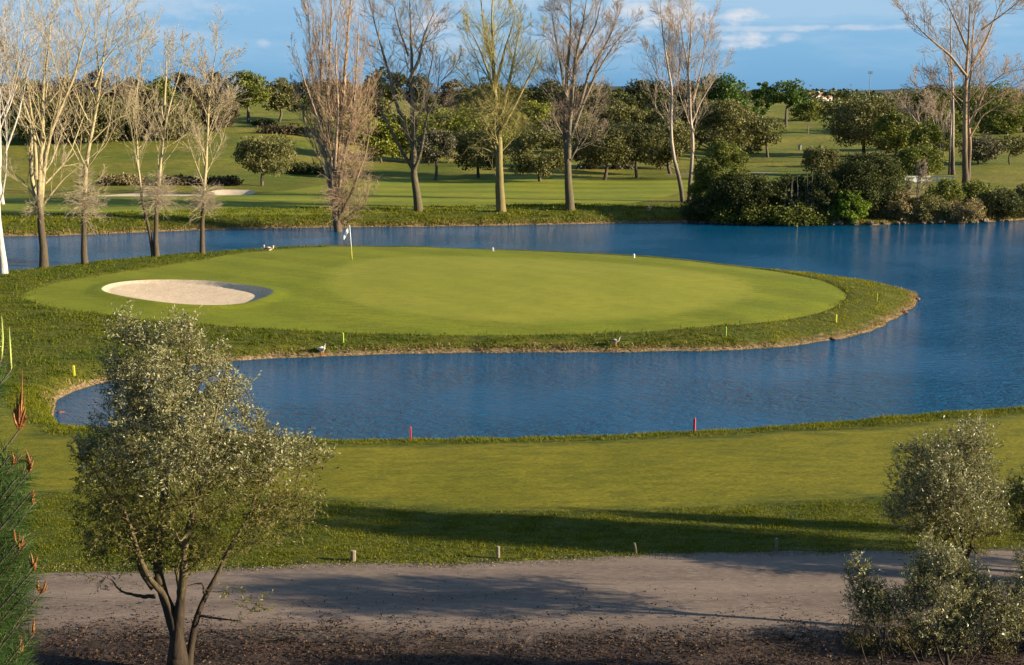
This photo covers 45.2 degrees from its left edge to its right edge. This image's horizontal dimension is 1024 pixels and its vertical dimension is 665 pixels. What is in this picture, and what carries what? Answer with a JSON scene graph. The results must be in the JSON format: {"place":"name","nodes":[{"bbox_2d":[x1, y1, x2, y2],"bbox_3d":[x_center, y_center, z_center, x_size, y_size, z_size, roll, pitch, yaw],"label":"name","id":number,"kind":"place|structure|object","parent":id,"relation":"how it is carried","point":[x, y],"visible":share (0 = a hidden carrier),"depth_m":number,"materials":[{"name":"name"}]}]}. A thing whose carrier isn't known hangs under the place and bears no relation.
{"place":"outdoors","nodes":[
{"label":"outdoors","id":0,"kind":"place"},
{"bbox_2d":[25,246,845,335],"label":"apron lawn","id":1,"kind":"structure","parent":0,"point":[303,295],"depth_m":68.51,"materials":[{"name":"green plant"}]},
{"bbox_2d":[102,280,272,304],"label":"sand bunker","id":2,"kind":"object","parent":1,"relation":"on","point":[198,292],"visible":0.83,"depth_m":71.69},
{"bbox_2d":[330,256,752,321],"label":"putting green","id":3,"kind":"object","parent":1,"relation":"on","point":[501,289],"visible":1,"depth_m":71.51,"materials":[{"name":"green plant"}]},
{"bbox_2d":[0,200,1023,573],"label":"ground","id":4,"kind":"structure","parent":0,"point":[432,516],"depth_m":42.63,"materials":[{"name":"green plant"}]},
{"bbox_2d":[0,0,62,274],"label":"bare tree","id":5,"kind":"object","parent":4,"relation":"on","point":[3,265],"visible":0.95,"depth_m":74.42,"materials":[{"name":"beige plant"}]},
{"bbox_2d":[0,0,124,267],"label":"bare tree","id":6,"kind":"object","parent":4,"relation":"on","point":[38,174],"visible":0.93,"depth_m":78.03,"materials":[{"name":"beige plant"}]},
{"bbox_2d":[23,0,163,263],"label":"bare tree","id":7,"kind":"object","parent":4,"relation":"on","point":[83,209],"visible":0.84,"depth_m":80.39,"materials":[{"name":"beige plant"}]},
{"bbox_2d":[79,0,250,256],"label":"bare tree","id":8,"kind":"object","parent":4,"relation":"on","point":[153,242],"visible":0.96,"depth_m":83.81,"materials":[{"name":"brown plant"}]},
{"bbox_2d":[167,4,247,253],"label":"bare tree","id":9,"kind":"object","parent":4,"relation":"on","point":[203,206],"visible":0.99,"depth_m":85.47,"materials":[{"name":"beige plant"}]},
{"bbox_2d":[285,0,386,231],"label":"bare tree","id":10,"kind":"object","parent":4,"relation":"on","point":[334,189],"visible":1,"depth_m":107.39,"materials":[{"name":"beige plant"}]},
{"bbox_2d":[0,176,693,215],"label":"fairway","id":11,"kind":"structure","parent":4,"relation":"on","point":[449,191],"depth_m":132.52,"materials":[{"name":"green plant"}]},
{"bbox_2d":[345,0,481,211],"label":"bare tree","id":12,"kind":"object","parent":11,"relation":"on","point":[413,166],"visible":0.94,"depth_m":115.94,"materials":[{"name":"grey plant"}]},
{"bbox_2d":[417,128,457,179],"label":"tree","id":13,"kind":"object","parent":11,"relation":"on","point":[444,145],"visible":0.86,"depth_m":157.38,"materials":[{"name":"green plant"}]},
{"bbox_2d":[450,126,506,177],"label":"olive tree","id":14,"kind":"object","parent":11,"relation":"on","point":[472,156],"visible":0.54,"depth_m":160.15,"materials":[{"name":"green plant"}]},
{"bbox_2d":[505,125,575,181],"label":"olive tree","id":15,"kind":"object","parent":11,"relation":"on","point":[546,163],"visible":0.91,"depth_m":151.45,"materials":[{"name":"green plant"}]},
{"bbox_2d":[571,120,634,179],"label":"olive tree","id":16,"kind":"object","parent":11,"relation":"on","point":[591,153],"visible":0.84,"depth_m":156.20,"materials":[{"name":"green plant"}]},
{"bbox_2d":[40,284,917,408],"bbox_3d":[8.023,1.382,54.594,52.285,0.537,26.150,-7,13,-31],"label":"shore stubble","id":17,"kind":"object","parent":4,"relation":"on","point":[878,324],"visible":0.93,"depth_m":58.35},
{"bbox_2d":[431,0,561,212],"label":"bare tree","id":18,"kind":"object","parent":4,"relation":"on","point":[498,112],"visible":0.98,"depth_m":115.01,"materials":[{"name":"brown plant"}]},
{"bbox_2d":[1,202,1022,236],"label":"bank grass","id":19,"kind":"structure","parent":4,"relation":"on","point":[512,208],"depth_m":115.77,"materials":[{"name":"green plant"}]},
{"bbox_2d":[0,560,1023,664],"bbox_3d":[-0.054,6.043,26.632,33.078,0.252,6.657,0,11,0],"label":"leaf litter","id":20,"kind":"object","parent":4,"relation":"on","point":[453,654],"visible":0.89,"depth_m":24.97,"materials":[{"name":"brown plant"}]},
{"bbox_2d":[0,380,1023,446],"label":"bank grass","id":21,"kind":"structure","parent":4,"relation":"on","point":[43,407],"depth_m":42.57,"materials":[{"name":"green plant"}]},
{"bbox_2d":[0,407,1023,511],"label":"fairway","id":22,"kind":"structure","parent":4,"relation":"on","point":[760,468],"depth_m":37.34,"materials":[{"name":"green plant"}]},
{"bbox_2d":[4,487,1023,577],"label":"rough grass","id":23,"kind":"structure","parent":4,"relation":"on","point":[363,536],"depth_m":31.65,"materials":[{"name":"green plant"}]},
{"bbox_2d":[506,0,644,210],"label":"bare tree","id":24,"kind":"object","parent":4,"relation":"on","point":[568,129],"visible":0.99,"depth_m":116.28,"materials":[{"name":"grey plant"}]},
{"bbox_2d":[625,0,734,201],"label":"bare tree","id":25,"kind":"object","parent":4,"relation":"on","point":[668,55],"visible":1,"depth_m":124.28,"materials":[{"name":"brown plant"}]},
{"bbox_2d":[677,195,724,221],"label":"bush","id":26,"kind":"object","parent":4,"relation":"on","point":[694,210],"visible":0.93,"depth_m":116.45,"materials":[{"name":"green plant"}]},
{"bbox_2d":[690,138,750,208],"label":"bush","id":27,"kind":"object","parent":4,"relation":"on","point":[734,154],"visible":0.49,"depth_m":117.08,"materials":[{"name":"green plant"}]},
{"bbox_2d":[705,170,776,223],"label":"bush","id":28,"kind":"object","parent":4,"relation":"on","point":[727,192],"visible":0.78,"depth_m":114.92,"materials":[{"name":"green plant"}]},
{"bbox_2d":[705,202,776,225],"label":"bush","id":29,"kind":"object","parent":4,"relation":"on","point":[720,215],"visible":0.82,"depth_m":114.95,"materials":[{"name":"green plant"}]},
{"bbox_2d":[738,179,789,222],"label":"bush","id":30,"kind":"object","parent":4,"relation":"on","point":[772,187],"visible":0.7,"depth_m":114.85,"materials":[{"name":"green plant"}]},
{"bbox_2d":[769,173,816,218],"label":"bush","id":31,"kind":"object","parent":4,"relation":"on","point":[789,181],"visible":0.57,"depth_m":115.11,"materials":[{"name":"green plant"}]},
{"bbox_2d":[760,198,838,226],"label":"bush","id":32,"kind":"object","parent":4,"relation":"on","point":[780,217],"visible":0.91,"depth_m":114.07,"materials":[{"name":"green plant"}]},
{"bbox_2d":[793,168,845,218],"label":"bush","id":33,"kind":"object","parent":4,"relation":"on","point":[824,179],"visible":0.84,"depth_m":114.53,"materials":[{"name":"green plant"}]},
{"bbox_2d":[732,267,915,344],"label":"bank grass","id":34,"kind":"structure","parent":4,"relation":"on","point":[841,278],"depth_m":68.93,"materials":[{"name":"green plant"}]},
{"bbox_2d":[814,166,873,220],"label":"bush","id":35,"kind":"object","parent":4,"relation":"on","point":[841,175],"visible":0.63,"depth_m":114.80,"materials":[{"name":"green plant"}]},
{"bbox_2d":[830,189,871,224],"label":"bush","id":36,"kind":"object","parent":4,"relation":"on","point":[853,215],"visible":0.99,"depth_m":114.16,"materials":[{"name":"green plant"}]},
{"bbox_2d":[830,150,911,216],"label":"bush","id":37,"kind":"object","parent":4,"relation":"on","point":[864,166],"visible":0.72,"depth_m":115.15,"materials":[{"name":"green plant"}]},
{"bbox_2d":[722,198,1023,223],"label":"dry reeds","id":38,"kind":"object","parent":4,"relation":"on","point":[879,212],"visible":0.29,"depth_m":116.55,"materials":[{"name":"brown plant"}]},
{"bbox_2d":[878,191,923,219],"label":"bush","id":39,"kind":"object","parent":4,"relation":"on","point":[903,204],"visible":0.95,"depth_m":115.64,"materials":[{"name":"brown plant"}]},
{"bbox_2d":[905,193,951,222],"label":"bush","id":40,"kind":"object","parent":4,"relation":"on","point":[926,200],"visible":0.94,"depth_m":115.71,"materials":[{"name":"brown plant"}]},
{"bbox_2d":[921,178,967,201],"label":"bush","id":41,"kind":"object","parent":4,"relation":"on","point":[953,190],"visible":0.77,"depth_m":122.42,"materials":[{"name":"green plant"}]},
{"bbox_2d":[938,197,987,222],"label":"bush","id":42,"kind":"object","parent":4,"relation":"on","point":[972,212],"visible":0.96,"depth_m":115.94,"materials":[{"name":"brown plant"}]},
{"bbox_2d":[958,178,992,202],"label":"bush","id":43,"kind":"object","parent":4,"relation":"on","point":[969,187],"visible":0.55,"depth_m":123.86,"materials":[{"name":"green plant"}]},
{"bbox_2d":[973,185,1023,218],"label":"bush","id":44,"kind":"object","parent":4,"relation":"on","point":[1004,197],"visible":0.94,"depth_m":118.06,"materials":[{"name":"green plant"}]},
{"bbox_2d":[0,0,1023,91],"label":"sky","id":45,"kind":"structure","parent":0,"point":[825,44],"materials":[{"name":"blue"}]},
{"bbox_2d":[1,549,1023,634],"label":"road","id":46,"kind":"structure","parent":0,"point":[814,583],"depth_m":27.70,"materials":[{"name":"grey gravel"}]},
{"bbox_2d":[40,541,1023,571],"bbox_3d":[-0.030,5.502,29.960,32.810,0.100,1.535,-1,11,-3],"label":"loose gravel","id":47,"kind":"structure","parent":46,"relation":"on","point":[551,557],"depth_m":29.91,"materials":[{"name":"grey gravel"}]},
{"bbox_2d":[989,464,1023,541],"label":"olive tree","id":48,"kind":"object","parent":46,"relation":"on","point":[1019,497],"visible":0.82,"depth_m":28.41,"materials":[{"name":"green plant"}]},
{"bbox_2d":[1,95,1023,200],"bbox_3d":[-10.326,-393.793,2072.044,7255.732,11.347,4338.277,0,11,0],"label":"meadow","id":49,"kind":"structure","parent":0,"point":[785,155],"depth_m":179.88,"materials":[{"name":"green plant"}]},
{"bbox_2d":[2,92,79,143],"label":"woodland tree","id":50,"kind":"object","parent":49,"relation":"on","point":[48,121],"visible":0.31,"depth_m":195.47,"materials":[{"name":"green plant"}]},
{"bbox_2d":[62,94,132,142],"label":"woodland tree","id":51,"kind":"object","parent":49,"relation":"on","point":[97,129],"visible":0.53,"depth_m":197.07,"materials":[{"name":"green plant"}]},
{"bbox_2d":[69,69,140,138],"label":"woodland tree","id":52,"kind":"object","parent":49,"relation":"on","point":[91,75],"visible":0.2,"depth_m":203.45,"materials":[{"name":"green plant"}]},
{"bbox_2d":[94,172,148,185],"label":"bush","id":53,"kind":"object","parent":49,"relation":"on","point":[122,179],"visible":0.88,"depth_m":149.32,"materials":[{"name":"brown plant"}]},
{"bbox_2d":[97,95,151,140],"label":"woodland tree","id":54,"kind":"object","parent":49,"relation":"on","point":[127,132],"visible":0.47,"depth_m":200.83,"materials":[{"name":"green plant"}]},
{"bbox_2d":[137,75,185,137],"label":"woodland tree","id":55,"kind":"object","parent":49,"relation":"on","point":[160,86],"visible":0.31,"depth_m":206.40,"materials":[{"name":"green plant"}]},
{"bbox_2d":[148,93,202,139],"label":"woodland tree","id":56,"kind":"object","parent":49,"relation":"on","point":[179,124],"visible":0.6,"depth_m":202.59,"materials":[{"name":"green plant"}]},
{"bbox_2d":[163,71,210,125],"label":"woodland tree","id":57,"kind":"object","parent":49,"relation":"on","point":[182,79],"visible":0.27,"depth_m":223.09,"materials":[{"name":"brown plant"}]},
{"bbox_2d":[199,71,239,131],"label":"woodland tree","id":58,"kind":"object","parent":49,"relation":"on","point":[237,111],"visible":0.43,"depth_m":234.00,"materials":[{"name":"green plant"}]},
{"bbox_2d":[219,70,270,122],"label":"woodland tree","id":59,"kind":"object","parent":49,"relation":"on","point":[255,91],"visible":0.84,"depth_m":270.60,"materials":[{"name":"green plant"}]},
{"bbox_2d":[230,132,297,185],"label":"oak tree","id":60,"kind":"object","parent":49,"relation":"on","point":[247,149],"visible":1,"depth_m":147.69,"materials":[{"name":"green plant"}]},
{"bbox_2d":[261,77,299,121],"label":"woodland tree","id":61,"kind":"object","parent":49,"relation":"on","point":[284,92],"visible":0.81,"depth_m":278.71,"materials":[{"name":"green plant"}]},
{"bbox_2d":[254,122,319,134],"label":"bush","id":62,"kind":"object","parent":49,"relation":"on","point":[271,129],"visible":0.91,"depth_m":218.34,"materials":[{"name":"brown plant"}]},
{"bbox_2d":[356,96,398,141],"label":"woodland tree","id":63,"kind":"object","parent":49,"relation":"on","point":[386,105],"visible":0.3,"depth_m":221.01,"materials":[{"name":"green plant"}]},
{"bbox_2d":[355,119,409,162],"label":"tree","id":64,"kind":"object","parent":49,"relation":"on","point":[384,129],"visible":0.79,"depth_m":184.21,"materials":[{"name":"green plant"}]},
{"bbox_2d":[364,66,408,103],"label":"stone pine","id":65,"kind":"object","parent":49,"relation":"on","point":[388,92],"visible":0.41,"depth_m":264.48,"materials":[{"name":"green plant"}]},
{"bbox_2d":[375,108,446,161],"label":"olive tree","id":66,"kind":"object","parent":49,"relation":"on","point":[407,146],"visible":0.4,"depth_m":185.98,"materials":[{"name":"green plant"}]},
{"bbox_2d":[434,79,472,127],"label":"stone pine","id":67,"kind":"object","parent":49,"relation":"on","point":[446,86],"visible":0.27,"depth_m":284.82,"materials":[{"name":"brown plant"}]},
{"bbox_2d":[424,103,510,161],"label":"tree","id":68,"kind":"object","parent":49,"relation":"on","point":[452,121],"visible":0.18,"depth_m":188.65,"materials":[{"name":"green plant"}]},
{"bbox_2d":[24,87,1023,102],"bbox_3d":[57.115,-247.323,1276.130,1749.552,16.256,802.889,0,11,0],"label":"distant wood","id":69,"kind":"object","parent":49,"relation":"on","point":[838,94],"visible":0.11,"depth_m":1048.85,"materials":[{"name":"green plant"}]},
{"bbox_2d":[519,100,558,140],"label":"bush","id":70,"kind":"object","parent":49,"relation":"on","point":[542,108],"visible":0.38,"depth_m":249.88,"materials":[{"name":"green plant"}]},
{"bbox_2d":[525,78,569,108],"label":"stone pine","id":71,"kind":"object","parent":49,"relation":"on","point":[542,96],"visible":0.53,"depth_m":273.66,"materials":[{"name":"green plant"}]},
{"bbox_2d":[562,81,617,113],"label":"stone pine","id":72,"kind":"object","parent":49,"relation":"on","point":[598,99],"visible":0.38,"depth_m":275.46,"materials":[{"name":"green plant"}]},
{"bbox_2d":[585,99,648,145],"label":"tree","id":73,"kind":"object","parent":49,"relation":"on","point":[635,115],"visible":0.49,"depth_m":229.88,"materials":[{"name":"plant"}]},
{"bbox_2d":[605,121,668,177],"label":"olive tree","id":74,"kind":"object","parent":49,"relation":"on","point":[645,136],"visible":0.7,"depth_m":158.99,"materials":[{"name":"green plant"}]},
{"bbox_2d":[617,77,675,110],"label":"stone pine","id":75,"kind":"object","parent":49,"relation":"on","point":[640,99],"visible":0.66,"depth_m":292.06,"materials":[{"name":"green plant"}]},
{"bbox_2d":[641,98,681,125],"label":"bush","id":76,"kind":"object","parent":49,"relation":"on","point":[654,116],"visible":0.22,"depth_m":233.61,"materials":[{"name":"green plant"}]},
{"bbox_2d":[645,114,699,173],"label":"olive tree","id":77,"kind":"object","parent":49,"relation":"on","point":[682,143],"visible":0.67,"depth_m":166.43,"materials":[{"name":"green plant"}]},
{"bbox_2d":[675,99,717,148],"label":"bush","id":78,"kind":"object","parent":49,"relation":"on","point":[698,136],"visible":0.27,"depth_m":227.43,"materials":[{"name":"green plant"}]},
{"bbox_2d":[695,72,749,106],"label":"stone pine","id":79,"kind":"object","parent":49,"relation":"on","point":[721,90],"visible":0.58,"depth_m":308.25,"materials":[{"name":"green plant"}]},
{"bbox_2d":[696,98,764,158],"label":"oak tree","id":80,"kind":"object","parent":49,"relation":"on","point":[723,113],"visible":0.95,"depth_m":202.77,"materials":[{"name":"green plant"}]},
{"bbox_2d":[737,116,786,157],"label":"oak tree","id":81,"kind":"object","parent":49,"relation":"on","point":[770,135],"visible":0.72,"depth_m":206.38,"materials":[{"name":"green plant"}]},
{"bbox_2d":[763,78,812,126],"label":"stone pine","id":82,"kind":"object","parent":49,"relation":"on","point":[795,97],"visible":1,"depth_m":363.22,"materials":[{"name":"green plant"}]},
{"bbox_2d":[788,98,824,121],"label":"tree","id":83,"kind":"object","parent":49,"relation":"on","point":[812,106],"visible":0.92,"depth_m":407.10,"materials":[{"name":"green plant"}]},
{"bbox_2d":[800,145,841,174],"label":"bush","id":84,"kind":"object","parent":49,"relation":"on","point":[814,160],"visible":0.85,"depth_m":165.14,"materials":[{"name":"green plant"}]},
{"bbox_2d":[819,94,908,154],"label":"oak tree","id":85,"kind":"object","parent":49,"relation":"on","point":[845,128],"visible":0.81,"depth_m":212.50,"materials":[{"name":"green plant"}]},
{"bbox_2d":[871,107,915,157],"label":"oak tree","id":86,"kind":"object","parent":49,"relation":"on","point":[900,137],"visible":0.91,"depth_m":206.05,"materials":[{"name":"green plant"}]},
{"bbox_2d":[891,142,947,175],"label":"bush","id":87,"kind":"object","parent":49,"relation":"on","point":[910,159],"visible":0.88,"depth_m":165.50,"materials":[{"name":"green plant"}]},
{"bbox_2d":[884,65,956,160],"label":"bare tree","id":88,"kind":"object","parent":49,"relation":"on","point":[930,110],"visible":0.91,"depth_m":191.22,"materials":[{"name":"brown plant"}]},
{"bbox_2d":[890,87,955,125],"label":"woodland tree","id":89,"kind":"object","parent":49,"relation":"on","point":[915,99],"visible":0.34,"depth_m":304.20,"materials":[{"name":"green plant"}]},
{"bbox_2d":[908,120,945,160],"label":"tree","id":90,"kind":"object","parent":49,"relation":"on","point":[919,134],"visible":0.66,"depth_m":179.50,"materials":[{"name":"green plant"}]},
{"bbox_2d":[918,108,979,151],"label":"tree","id":91,"kind":"object","parent":49,"relation":"on","point":[958,132],"visible":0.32,"depth_m":229.89,"materials":[{"name":"green plant"}]},
{"bbox_2d":[936,0,964,174],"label":"bare tree","id":92,"kind":"object","parent":49,"relation":"on","point":[951,166],"visible":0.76,"depth_m":168.19,"materials":[{"name":"brown plant"}]},
{"bbox_2d":[889,0,1023,182],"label":"bare tree","id":93,"kind":"object","parent":49,"relation":"on","point":[966,161],"visible":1,"depth_m":148.89,"materials":[{"name":"beige plant"}]},
{"bbox_2d":[958,132,1006,164],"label":"olive tree","id":94,"kind":"object","parent":49,"relation":"on","point":[985,153],"visible":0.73,"depth_m":186.12,"materials":[{"name":"green plant"}]},
{"bbox_2d":[945,79,1023,133],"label":"woodland tree","id":95,"kind":"object","parent":49,"relation":"on","point":[958,90],"visible":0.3,"depth_m":314.58,"materials":[{"name":"green plant"}]},
{"bbox_2d":[969,99,1023,134],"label":"tree","id":96,"kind":"object","parent":49,"relation":"on","point":[1003,121],"visible":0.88,"depth_m":295.29,"materials":[{"name":"green plant"}]},
{"bbox_2d":[990,134,1023,164],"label":"olive tree","id":97,"kind":"object","parent":49,"relation":"on","point":[1016,145],"visible":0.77,"depth_m":187.87,"materials":[{"name":"green plant"}]},
{"bbox_2d":[1,627,1023,664],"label":"earth ground","id":98,"kind":"structure","parent":0,"point":[477,648],"depth_m":24.78,"materials":[{"name":"brown soil"}]},
{"bbox_2d":[0,316,53,664],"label":"pine tree","id":99,"kind":"object","parent":98,"relation":"on","point":[14,593],"visible":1,"depth_m":8.73,"materials":[{"name":"green plant"}]},
{"bbox_2d":[58,298,342,664],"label":"olive tree","id":100,"kind":"object","parent":98,"relation":"on","point":[169,403],"visible":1,"depth_m":22.46,"materials":[{"name":"green plant"}]},
{"bbox_2d":[840,549,912,664],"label":"olive sapling","id":101,"kind":"object","parent":98,"relation":"on","point":[868,593],"visible":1,"depth_m":21.71,"materials":[{"name":"green plant"}]},
{"bbox_2d":[836,608,955,664],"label":"scrub","id":102,"kind":"object","parent":98,"relation":"on","point":[894,630],"visible":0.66,"depth_m":24.67,"materials":[{"name":"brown plant"}]},
{"bbox_2d":[877,409,1023,632],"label":"olive tree","id":103,"kind":"object","parent":98,"relation":"on","point":[947,491],"visible":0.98,"depth_m":24.56,"materials":[{"name":"green plant"}]},
{"bbox_2d":[886,522,1023,664],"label":"olive sapling","id":104,"kind":"object","parent":98,"relation":"on","point":[983,595],"visible":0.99,"depth_m":21.67,"materials":[{"name":"green plant"}]},
{"bbox_2d":[896,597,1023,663],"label":"scrub","id":105,"kind":"object","parent":98,"relation":"on","point":[994,647],"visible":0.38,"depth_m":24.36,"materials":[{"name":"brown plant"}]},
{"bbox_2d":[3,220,1023,439],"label":"water","id":106,"kind":"structure","parent":0,"point":[952,339],"depth_m":55.61,"materials":[{"name":"blue liquid"}]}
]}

